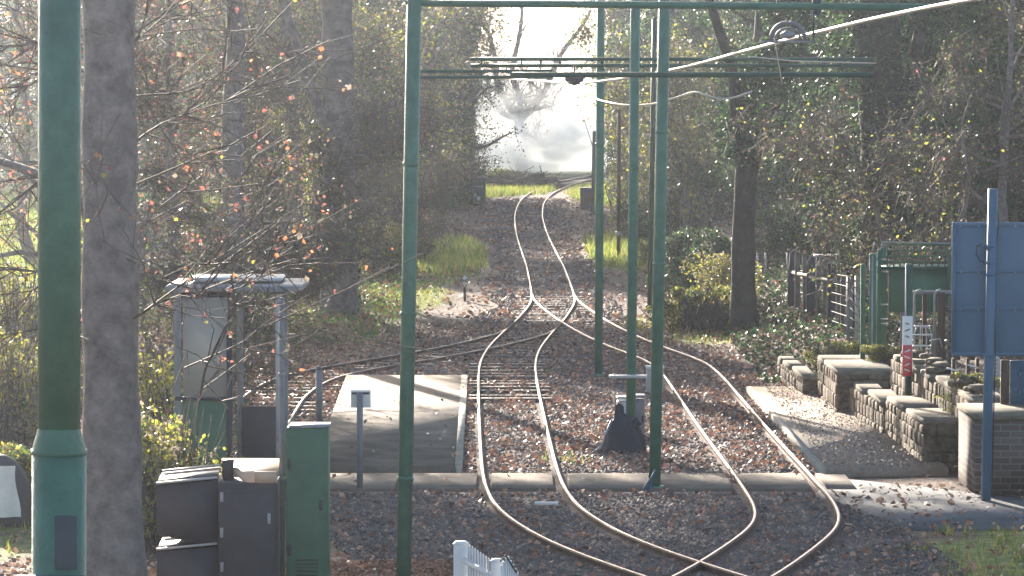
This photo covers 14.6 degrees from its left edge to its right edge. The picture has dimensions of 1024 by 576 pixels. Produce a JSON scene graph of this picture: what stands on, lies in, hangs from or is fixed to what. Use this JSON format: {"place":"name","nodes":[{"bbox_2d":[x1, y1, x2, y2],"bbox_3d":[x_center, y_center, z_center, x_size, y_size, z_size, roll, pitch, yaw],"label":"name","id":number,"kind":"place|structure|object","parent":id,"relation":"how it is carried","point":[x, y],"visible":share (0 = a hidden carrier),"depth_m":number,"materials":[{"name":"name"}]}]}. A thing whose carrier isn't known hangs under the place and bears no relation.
{"place":"outdoors","nodes":[
{"label":"outdoors","id":0,"kind":"place"},
{"bbox_2d":[0,186,221,316],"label":"grass","id":1,"kind":"structure","parent":0,"point":[12,220],"depth_m":114.89,"materials":[{"name":"green"}]},
{"bbox_2d":[0,0,644,74],"label":"sky","id":2,"kind":"structure","parent":0,"point":[531,34],"materials":[{"name":"white"}]},
{"bbox_2d":[420,69,551,78],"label":"gantry beam","id":3,"kind":"structure","parent":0,"point":[448,71],"depth_m":59.90,"materials":[{"name":"metal"}]},
{"bbox_2d":[0,78,1023,575],"bbox_3d":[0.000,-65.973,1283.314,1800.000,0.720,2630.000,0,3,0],"label":"ground","id":4,"kind":"structure","parent":0,"point":[576,162],"depth_m":86.12,"materials":[{"name":"green soil"}]},
{"bbox_2d":[0,454,31,526],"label":"draped stone","id":5,"kind":"object","parent":4,"relation":"on","point":[15,496],"visible":0.96,"depth_m":42.76,"materials":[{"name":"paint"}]},
{"bbox_2d":[0,0,37,180],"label":"woodland tree","id":6,"kind":"object","parent":4,"relation":"on","point":[30,97],"visible":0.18,"depth_m":167.54,"materials":[{"name":"brown plant"}]},
{"bbox_2d":[0,323,82,446],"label":"yellow shrub","id":7,"kind":"object","parent":4,"relation":"on","point":[18,417],"visible":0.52,"depth_m":51.98,"materials":[{"name":"yellow plant"}]},
{"bbox_2d":[0,259,83,387],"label":"yellow shrub","id":8,"kind":"object","parent":4,"relation":"on","point":[30,317],"visible":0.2,"depth_m":60.11,"materials":[{"name":"yellow plant"}]},
{"bbox_2d":[0,0,83,263],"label":"bare tree","id":9,"kind":"object","parent":4,"relation":"on","point":[27,237],"visible":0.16,"depth_m":94.70,"materials":[{"name":"brown plant"}]},
{"bbox_2d":[17,0,86,575],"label":"overhead line pole","id":10,"kind":"object","parent":4,"relation":"on","point":[58,451],"visible":1,"depth_m":19.95,"materials":[{"name":"metal"}]},
{"bbox_2d":[0,0,275,331],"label":"beech tree","id":11,"kind":"object","parent":4,"relation":"on","point":[28,24],"visible":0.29,"depth_m":69.50,"materials":[{"name":"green plant"}]},
{"bbox_2d":[0,0,317,273],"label":"beech tree","id":12,"kind":"object","parent":4,"relation":"on","point":[160,6],"visible":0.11,"depth_m":87.81,"materials":[{"name":"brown plant"}]},
{"bbox_2d":[80,394,243,550],"bbox_3d":[-3.672,1.881,41.184,1.820,1.605,2.130,-3,4,-43],"label":"yellow shrub","id":13,"kind":"object","parent":4,"relation":"on","point":[157,458],"visible":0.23,"depth_m":40.98,"materials":[{"name":"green plant"}]},
{"bbox_2d":[80,347,248,454],"bbox_3d":[-4.078,1.501,47.179,2.263,1.706,1.934,1,3,25],"label":"yellow shrub","id":14,"kind":"object","parent":4,"relation":"on","point":[150,375],"visible":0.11,"depth_m":46.90,"materials":[{"name":"yellow plant"}]},
{"bbox_2d":[156,464,219,575],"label":"hopper bin","id":15,"kind":"object","parent":4,"relation":"on","point":[187,512],"visible":0.94,"depth_m":36.98,"materials":[{"name":"metal"}]},
{"bbox_2d":[0,0,393,377],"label":"beech tree","id":16,"kind":"object","parent":4,"relation":"on","point":[168,61],"visible":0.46,"depth_m":62.95,"materials":[{"name":"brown plant"}]},
{"bbox_2d":[19,143,390,420],"bbox_3d":[-3.807,0.213,49.998,4.947,4.042,3.058,-1,3,-16],"label":"hawthorn tree","id":17,"kind":"object","parent":4,"relation":"on","point":[154,283],"visible":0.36,"depth_m":49.93,"materials":[{"name":"brown plant"}]},
{"bbox_2d":[0,0,456,575],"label":"beech tree","id":18,"kind":"object","parent":4,"relation":"on","point":[112,412],"visible":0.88,"depth_m":35.87,"materials":[{"name":"grey plant"}]},
{"bbox_2d":[221,0,249,333],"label":"tall oak","id":19,"kind":"object","parent":4,"relation":"on","point":[235,127],"visible":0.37,"depth_m":72.66,"materials":[{"name":"brown plant"}]},
{"bbox_2d":[218,458,279,575],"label":"electrical cabinet","id":20,"kind":"object","parent":4,"relation":"on","point":[248,521],"visible":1,"depth_m":36.91,"materials":[{"name":"metal"}]},
{"bbox_2d":[148,0,357,211],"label":"bare tree","id":21,"kind":"object","parent":4,"relation":"on","point":[259,112],"visible":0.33,"depth_m":83.17,"materials":[{"name":"brown plant"}]},
{"bbox_2d":[81,0,429,225],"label":"beech tree","id":22,"kind":"object","parent":4,"relation":"on","point":[315,33],"visible":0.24,"depth_m":117.96,"materials":[{"name":"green plant"}]},
{"bbox_2d":[81,215,441,346],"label":"ground cover","id":23,"kind":"object","parent":4,"relation":"on","point":[389,277],"visible":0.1,"depth_m":77.36,"materials":[{"name":"green plant"}]},
{"bbox_2d":[207,100,318,241],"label":"yellow shrub","id":24,"kind":"object","parent":4,"relation":"on","point":[307,179],"visible":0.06,"depth_m":99.72,"materials":[{"name":"yellow plant"}]},
{"bbox_2d":[278,298,285,575],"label":"signal post","id":25,"kind":"object","parent":4,"relation":"on","point":[281,375],"visible":0.92,"depth_m":37.12,"materials":[{"name":"grey metal"}]},
{"bbox_2d":[279,0,303,267],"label":"slender tree","id":26,"kind":"object","parent":4,"relation":"on","point":[283,6],"visible":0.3,"depth_m":87.80,"materials":[{"name":"brown plant"}]},
{"bbox_2d":[155,0,430,217],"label":"hazel tree","id":27,"kind":"object","parent":4,"relation":"on","point":[316,78],"visible":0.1,"depth_m":123.30,"materials":[{"name":"green plant"}]},
{"bbox_2d":[138,25,470,323],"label":"hawthorn tree","id":28,"kind":"object","parent":4,"relation":"on","point":[358,140],"visible":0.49,"depth_m":76.11,"materials":[{"name":"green plant"}]},
{"bbox_2d":[286,422,330,575],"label":"relay cabinet","id":29,"kind":"object","parent":4,"relation":"on","point":[307,498],"visible":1,"depth_m":36.95,"materials":[{"name":"metal"}]},
{"bbox_2d":[284,0,360,317],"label":"broad tree","id":30,"kind":"object","parent":4,"relation":"on","point":[336,19],"visible":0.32,"depth_m":78.70,"materials":[{"name":"brown plant"}]},
{"bbox_2d":[351,390,370,487],"bbox_3d":[-1.753,1.796,46.360,0.231,1.222,0.088,0,3,0],"label":"platform sign","id":31,"kind":"object","parent":4,"relation":"on","point":[360,400],"visible":0.87,"depth_m":46.34,"materials":[{"name":"grey metal"}]},
{"bbox_2d":[271,0,487,218],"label":"hazel tree","id":32,"kind":"object","parent":4,"relation":"on","point":[391,23],"visible":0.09,"depth_m":130.65,"materials":[{"name":"green plant"}]},
{"bbox_2d":[356,219,420,276],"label":"yellow shrub","id":33,"kind":"object","parent":4,"relation":"on","point":[393,244],"visible":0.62,"depth_m":93.77,"materials":[{"name":"yellow plant"}]},
{"bbox_2d":[254,0,526,218],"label":"hazel tree","id":34,"kind":"object","parent":4,"relation":"on","point":[452,17],"visible":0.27,"depth_m":128.77,"materials":[{"name":"green plant"}]},
{"bbox_2d":[0,192,785,324],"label":"fallen leaves","id":35,"kind":"object","parent":4,"relation":"on","point":[561,291],"visible":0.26,"depth_m":97.75,"materials":[{"name":"brown plant"}]},
{"bbox_2d":[329,375,461,472],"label":"platform","id":36,"kind":"structure","parent":4,"relation":"on","point":[381,436],"depth_m":53.90,"materials":[{"name":"concrete"}]},
{"bbox_2d":[312,0,486,209],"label":"bare tree","id":37,"kind":"object","parent":4,"relation":"on","point":[435,34],"visible":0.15,"depth_m":136.50,"materials":[{"name":"plant"}]},
{"bbox_2d":[396,0,420,575],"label":"overhead line pole","id":38,"kind":"object","parent":4,"relation":"on","point":[405,476],"visible":1,"depth_m":37.00,"materials":[{"name":"metal"}]},
{"bbox_2d":[406,0,931,10],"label":"gantry beam","id":39,"kind":"structure","parent":38,"relation":"attached to","point":[671,5],"depth_m":36.88,"materials":[{"name":"metal"}]},
{"bbox_2d":[356,123,494,260],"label":"hawthorn tree","id":40,"kind":"object","parent":4,"relation":"on","point":[445,178],"visible":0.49,"depth_m":96.21,"materials":[{"name":"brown plant"}]},
{"bbox_2d":[386,126,492,207],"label":"yellow shrub","id":41,"kind":"object","parent":4,"relation":"on","point":[456,145],"visible":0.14,"depth_m":140.52,"materials":[{"name":"yellow plant"}]},
{"bbox_2d":[391,7,526,204],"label":"ivy clad tree","id":42,"kind":"object","parent":4,"relation":"on","point":[472,108],"visible":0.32,"depth_m":141.53,"materials":[{"name":"green plant"}]},
{"bbox_2d":[0,297,1023,575],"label":"fallen leaves","id":43,"kind":"object","parent":4,"relation":"on","point":[348,353],"visible":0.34,"depth_m":55.89,"materials":[{"name":"brown plant"}]},
{"bbox_2d":[0,270,1023,575],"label":"grass","id":44,"kind":"structure","parent":4,"relation":"on","point":[450,280],"depth_m":42.25,"materials":[{"name":"green"}]},
{"bbox_2d":[417,179,647,274],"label":"grass","id":45,"kind":"structure","parent":4,"relation":"on","point":[461,258],"depth_m":105.57,"materials":[{"name":"green"}]},
{"bbox_2d":[475,0,641,170],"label":"skeleton tree","id":46,"kind":"object","parent":4,"relation":"on","point":[519,114],"visible":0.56,"depth_m":190.60,"materials":[{"name":"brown plant"}]},
{"bbox_2d":[234,170,915,575],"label":"track bed","id":47,"kind":"object","parent":4,"relation":"on","point":[630,504],"visible":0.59,"depth_m":46.19,"materials":[{"name":"gravel"}]},
{"bbox_2d":[233,321,561,454],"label":"tramway track","id":48,"kind":"structure","parent":47,"relation":"on","point":[298,407],"depth_m":65.28,"materials":[{"name":"metal"}]},
{"bbox_2d":[330,558,490,575],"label":"fallen leaves","id":49,"kind":"object","parent":47,"relation":"on","point":[359,568],"visible":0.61,"depth_m":38.73,"materials":[{"name":"brown plant"}]},
{"bbox_2d":[453,541,518,575],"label":"picket fence","id":50,"kind":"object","parent":47,"relation":"on","point":[463,555],"depth_m":32.90,"materials":[{"name":"white paint"}]},
{"bbox_2d":[507,175,595,293],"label":"tramway track","id":51,"kind":"structure","parent":47,"relation":"on","point":[557,257],"depth_m":102.42,"materials":[{"name":"metal"}]},
{"bbox_2d":[444,198,674,339],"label":"ballast","id":52,"kind":"structure","parent":47,"relation":"on","point":[610,308],"depth_m":93.65,"materials":[{"name":"gravel"}]},
{"bbox_2d":[467,293,746,575],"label":"tramway track","id":53,"kind":"structure","parent":47,"relation":"on","point":[479,367],"depth_m":59.30,"materials":[{"name":"metal"}]},
{"bbox_2d":[592,403,645,453],"bbox_3d":[1.358,1.792,51.001,0.714,0.650,0.478,0,3,0],"label":"covered heap","id":54,"kind":"object","parent":47,"relation":"on","point":[623,431],"visible":0.99,"depth_m":50.87,"materials":[{"name":"plastic"}]},
{"bbox_2d":[531,292,840,575],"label":"tramway track","id":55,"kind":"structure","parent":47,"relation":"on","point":[747,531],"depth_m":52.20,"materials":[{"name":"metal"}]},
{"bbox_2d":[330,473,856,491],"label":"footpath","id":56,"kind":"structure","parent":4,"relation":"on","point":[601,481],"depth_m":47.08,"materials":[{"name":"concrete"}]},
{"bbox_2d":[649,0,669,487],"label":"overhead line pole","id":57,"kind":"object","parent":56,"relation":"on","point":[659,262],"visible":0.79,"depth_m":46.29,"materials":[{"name":"metal"}]},
{"bbox_2d":[512,72,873,77],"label":"gantry beam","id":58,"kind":"structure","parent":57,"relation":"attached to","point":[691,74],"depth_m":46.01,"materials":[{"name":"metal"}]},
{"bbox_2d":[232,338,963,575],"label":"ballast","id":59,"kind":"structure","parent":4,"relation":"on","point":[921,568],"depth_m":43.68,"materials":[{"name":"gravel"}]},
{"bbox_2d":[165,274,308,496],"bbox_3d":[-3.062,1.155,44.881,1.496,2.564,1.750,0,3,0],"label":"tram shelter","id":60,"kind":"object","parent":59,"relation":"on","point":[257,431],"visible":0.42,"depth_m":44.12,"materials":[{"name":"grey metal"}]},
{"bbox_2d":[183,298,227,397],"bbox_3d":[-3.379,0.662,44.103,0.493,1.114,0.012,0,3,0],"label":"window pane","id":61,"kind":"structure","parent":60,"relation":"in","point":[197,334],"depth_m":44.09,"materials":[{"name":"grey glass"}]},
{"bbox_2d":[592,0,604,376],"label":"overhead line pole","id":62,"kind":"object","parent":4,"relation":"on","point":[599,222],"visible":0.82,"depth_m":63.37,"materials":[{"name":"metal"}]},
{"bbox_2d":[470,57,873,67],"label":"gantry beam","id":63,"kind":"structure","parent":62,"relation":"attached to","point":[600,59],"depth_m":63.08,"materials":[{"name":"metal"}]},
{"bbox_2d":[570,0,649,180],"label":"evergreen tree","id":64,"kind":"object","parent":4,"relation":"on","point":[614,12],"visible":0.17,"depth_m":149.48,"materials":[{"name":"green plant"}]},
{"bbox_2d":[626,0,639,418],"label":"overhead line pole","id":65,"kind":"object","parent":4,"relation":"on","point":[633,167],"visible":0.81,"depth_m":50.98,"materials":[{"name":"metal"}]},
{"bbox_2d":[603,198,674,242],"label":"evergreen shrub","id":66,"kind":"object","parent":4,"relation":"on","point":[643,228],"visible":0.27,"depth_m":111.77,"materials":[{"name":"green plant"}]},
{"bbox_2d":[577,0,713,201],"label":"evergreen tree","id":67,"kind":"object","parent":4,"relation":"on","point":[647,27],"visible":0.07,"depth_m":127.32,"materials":[{"name":"green plant"}]},
{"bbox_2d":[583,102,711,231],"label":"evergreen tree","id":68,"kind":"object","parent":4,"relation":"on","point":[625,223],"visible":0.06,"depth_m":118.86,"materials":[{"name":"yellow plant"}]},
{"bbox_2d":[645,17,656,306],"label":"overhead line pole","id":69,"kind":"object","parent":4,"relation":"on","point":[651,168],"visible":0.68,"depth_m":81.95,"materials":[{"name":"metal"}]},
{"bbox_2d":[557,0,759,231],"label":"hazel tree","id":70,"kind":"object","parent":4,"relation":"on","point":[675,147],"visible":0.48,"depth_m":107.88,"materials":[{"name":"green plant"}]},
{"bbox_2d":[611,120,718,234],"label":"evergreen tree","id":71,"kind":"object","parent":4,"relation":"on","point":[673,200],"visible":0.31,"depth_m":112.33,"materials":[{"name":"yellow plant"}]},
{"bbox_2d":[624,0,772,214],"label":"evergreen tree","id":72,"kind":"object","parent":4,"relation":"on","point":[689,24],"visible":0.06,"depth_m":117.50,"materials":[{"name":"green plant"}]},
{"bbox_2d":[637,281,767,333],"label":"bramble shrub","id":73,"kind":"object","parent":4,"relation":"on","point":[682,307],"visible":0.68,"depth_m":74.29,"materials":[{"name":"green plant"}]},
{"bbox_2d":[637,222,781,295],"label":"evergreen shrub","id":74,"kind":"object","parent":4,"relation":"on","point":[680,247],"visible":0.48,"depth_m":85.91,"materials":[{"name":"green plant"}]},
{"bbox_2d":[679,250,770,312],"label":"yellow shrub","id":75,"kind":"object","parent":4,"relation":"on","point":[724,269],"visible":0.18,"depth_m":77.04,"materials":[{"name":"yellow plant"}]},
{"bbox_2d":[667,0,784,228],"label":"evergreen tree","id":76,"kind":"object","parent":4,"relation":"on","point":[703,179],"visible":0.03,"depth_m":105.73,"materials":[{"name":"green plant"}]},
{"bbox_2d":[682,0,827,238],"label":"ivy clad tree","id":77,"kind":"object","parent":4,"relation":"on","point":[792,188],"visible":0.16,"depth_m":97.82,"materials":[{"name":"green plant"}]},
{"bbox_2d":[697,15,823,233],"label":"evergreen tree","id":78,"kind":"object","parent":4,"relation":"on","point":[764,191],"visible":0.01,"depth_m":100.54,"materials":[{"name":"green plant"}]},
{"bbox_2d":[706,0,821,331],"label":"forked tree","id":79,"kind":"object","parent":4,"relation":"on","point":[743,304],"visible":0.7,"depth_m":72.81,"materials":[{"name":"brown plant"}]},
{"bbox_2d":[755,198,818,257],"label":"evergreen shrub","id":80,"kind":"object","parent":4,"relation":"on","point":[778,225],"visible":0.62,"depth_m":89.82,"materials":[{"name":"green plant"}]},
{"bbox_2d":[777,356,817,394],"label":"stone wall","id":81,"kind":"structure","parent":4,"relation":"on","point":[797,374],"depth_m":60.16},
{"bbox_2d":[687,0,929,262],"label":"ivy clad tree","id":82,"kind":"object","parent":4,"relation":"on","point":[810,218],"visible":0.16,"depth_m":85.76,"materials":[{"name":"green plant"}]},
{"bbox_2d":[787,249,854,333],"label":"timber fence","id":83,"kind":"object","parent":4,"relation":"on","point":[810,302],"visible":0.61,"depth_m":70.35,"materials":[{"name":"paint"}]},
{"bbox_2d":[801,338,868,366],"bbox_3d":[5.187,1.010,63.002,1.209,0.507,1.132,-1,3,-25],"label":"bramble shrub","id":84,"kind":"object","parent":4,"relation":"on","point":[836,347],"visible":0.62,"depth_m":62.87,"materials":[{"name":"green plant"}]},
{"bbox_2d":[753,387,948,476],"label":"platform","id":85,"kind":"structure","parent":4,"relation":"on","point":[895,469],"depth_m":51.21,"materials":[{"name":"concrete"}]},
{"bbox_2d":[747,386,825,472],"bbox_3d":[3.660,1.922,54.237,0.080,0.205,12.302,0,3,-1],"label":"platform edge","id":86,"kind":"object","parent":85,"relation":"attached to","point":[817,464],"visible":0.64,"depth_m":52.83,"materials":[{"name":"concrete"}]},
{"bbox_2d":[766,387,939,466],"bbox_3d":[4.493,1.821,54.180,1.416,0.029,12.013,0,3,0],"label":"grit","id":87,"kind":"object","parent":85,"relation":"on","point":[824,415],"visible":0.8,"depth_m":52.49,"materials":[{"name":"gravel"}]},
{"bbox_2d":[817,355,890,411],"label":"stone wall","id":88,"kind":"structure","parent":85,"relation":"on","point":[838,376],"depth_m":56.26,"materials":[{"name":"stone"}]},
{"bbox_2d":[860,241,951,363],"bbox_3d":[5.746,0.361,58.443,1.369,2.130,1.360,0,3,0],"label":"trellis arbour","id":89,"kind":"object","parent":88,"relation":"on","point":[931,276],"visible":0.65,"depth_m":58.08,"materials":[{"name":"green paint"}]},
{"bbox_2d":[849,382,897,432],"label":"stone wall","id":90,"kind":"structure","parent":85,"relation":"on","point":[867,402],"depth_m":54.15,"materials":[{"name":"stone"}]},
{"bbox_2d":[714,20,1023,345],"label":"hawthorn tree","id":91,"kind":"object","parent":4,"relation":"on","point":[813,122],"visible":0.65,"depth_m":62.71,"materials":[{"name":"green plant"}]},
{"bbox_2d":[718,247,1021,384],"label":"ground cover","id":92,"kind":"object","parent":4,"relation":"on","point":[745,343],"visible":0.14,"depth_m":68.64,"materials":[{"name":"green plant"}]},
{"bbox_2d":[844,0,925,313],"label":"massive tree","id":93,"kind":"object","parent":4,"relation":"on","point":[882,42],"visible":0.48,"depth_m":70.62,"materials":[{"name":"brown plant"}]},
{"bbox_2d":[773,0,1010,260],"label":"evergreen tree","id":94,"kind":"object","parent":4,"relation":"on","point":[924,25],"visible":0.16,"depth_m":75.57,"materials":[{"name":"green plant"}]},
{"bbox_2d":[783,0,1023,269],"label":"ivy clad tree","id":95,"kind":"object","parent":4,"relation":"on","point":[836,12],"visible":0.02,"depth_m":82.36,"materials":[{"name":"green plant"}]},
{"bbox_2d":[902,264,912,395],"bbox_3d":[5.202,0.699,52.675,0.138,2.029,0.170,0,3,0],"label":"notice post","id":96,"kind":"object","parent":4,"relation":"on","point":[907,331],"visible":0.88,"depth_m":52.63,"materials":[{"name":"metal"}]},
{"bbox_2d":[885,396,958,471],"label":"stone wall","id":97,"kind":"structure","parent":4,"relation":"on","point":[921,429],"depth_m":49.25,"materials":[{"name":"stone"}]},
{"bbox_2d":[824,0,1021,235],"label":"evergreen tree","id":98,"kind":"object","parent":4,"relation":"on","point":[933,72],"visible":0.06,"depth_m":82.08,"materials":[{"name":"green plant"}]},
{"bbox_2d":[913,290,974,359],"bbox_3d":[6.072,0.575,56.214,0.868,1.077,0.115,0,3,0],"label":"timber screen","id":99,"kind":"object","parent":4,"relation":"on","point":[941,321],"visible":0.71,"depth_m":56.19,"materials":[{"name":"grey wood"}]},
{"bbox_2d":[891,354,999,417],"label":"stone wall","id":100,"kind":"structure","parent":4,"relation":"on","point":[928,387],"depth_m":51.33,"materials":[{"name":"stone"}]},
{"bbox_2d":[900,350,983,394],"bbox_3d":[5.546,1.074,51.373,0.419,0.178,6.579,0,3,-2],"label":"rubble heap","id":101,"kind":"object","parent":100,"relation":"on","point":[938,365],"visible":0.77,"depth_m":51.54,"materials":[{"name":"stone"}]},
{"bbox_2d":[896,0,1023,221],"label":"tree","id":102,"kind":"object","parent":4,"relation":"on","point":[1006,108],"visible":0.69,"depth_m":66.02,"materials":[{"name":"green plant"}]},
{"bbox_2d":[928,0,1023,221],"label":"evergreen tree","id":103,"kind":"object","parent":4,"relation":"on","point":[992,63],"visible":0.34,"depth_m":78.10,"materials":[{"name":"green plant"}]},
{"bbox_2d":[957,403,1023,494],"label":"brick plinth","id":104,"kind":"structure","parent":4,"relation":"on","point":[1008,464],"depth_m":45.79,"materials":[{"name":"brick"}]},
{"bbox_2d":[1000,360,1023,403],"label":"information board","id":105,"kind":"object","parent":104,"relation":"attached to","point":[1016,381],"visible":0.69,"depth_m":47.31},
{"bbox_2d":[501,0,980,84],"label":"contact wire","id":106,"kind":"object","parent":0,"point":[919,9],"visible":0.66,"depth_m":38.08,"materials":[{"name":"grey metal"}]},
{"bbox_2d":[816,479,1023,530],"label":"path","id":107,"kind":"structure","parent":0,"point":[999,513],"depth_m":44.49,"materials":[{"name":"concrete"}]},
{"bbox_2d":[951,189,1023,500],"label":"signboard","id":108,"kind":"object","parent":107,"relation":"on","point":[987,313],"visible":0.94,"depth_m":45.04,"materials":[{"name":"metal"}]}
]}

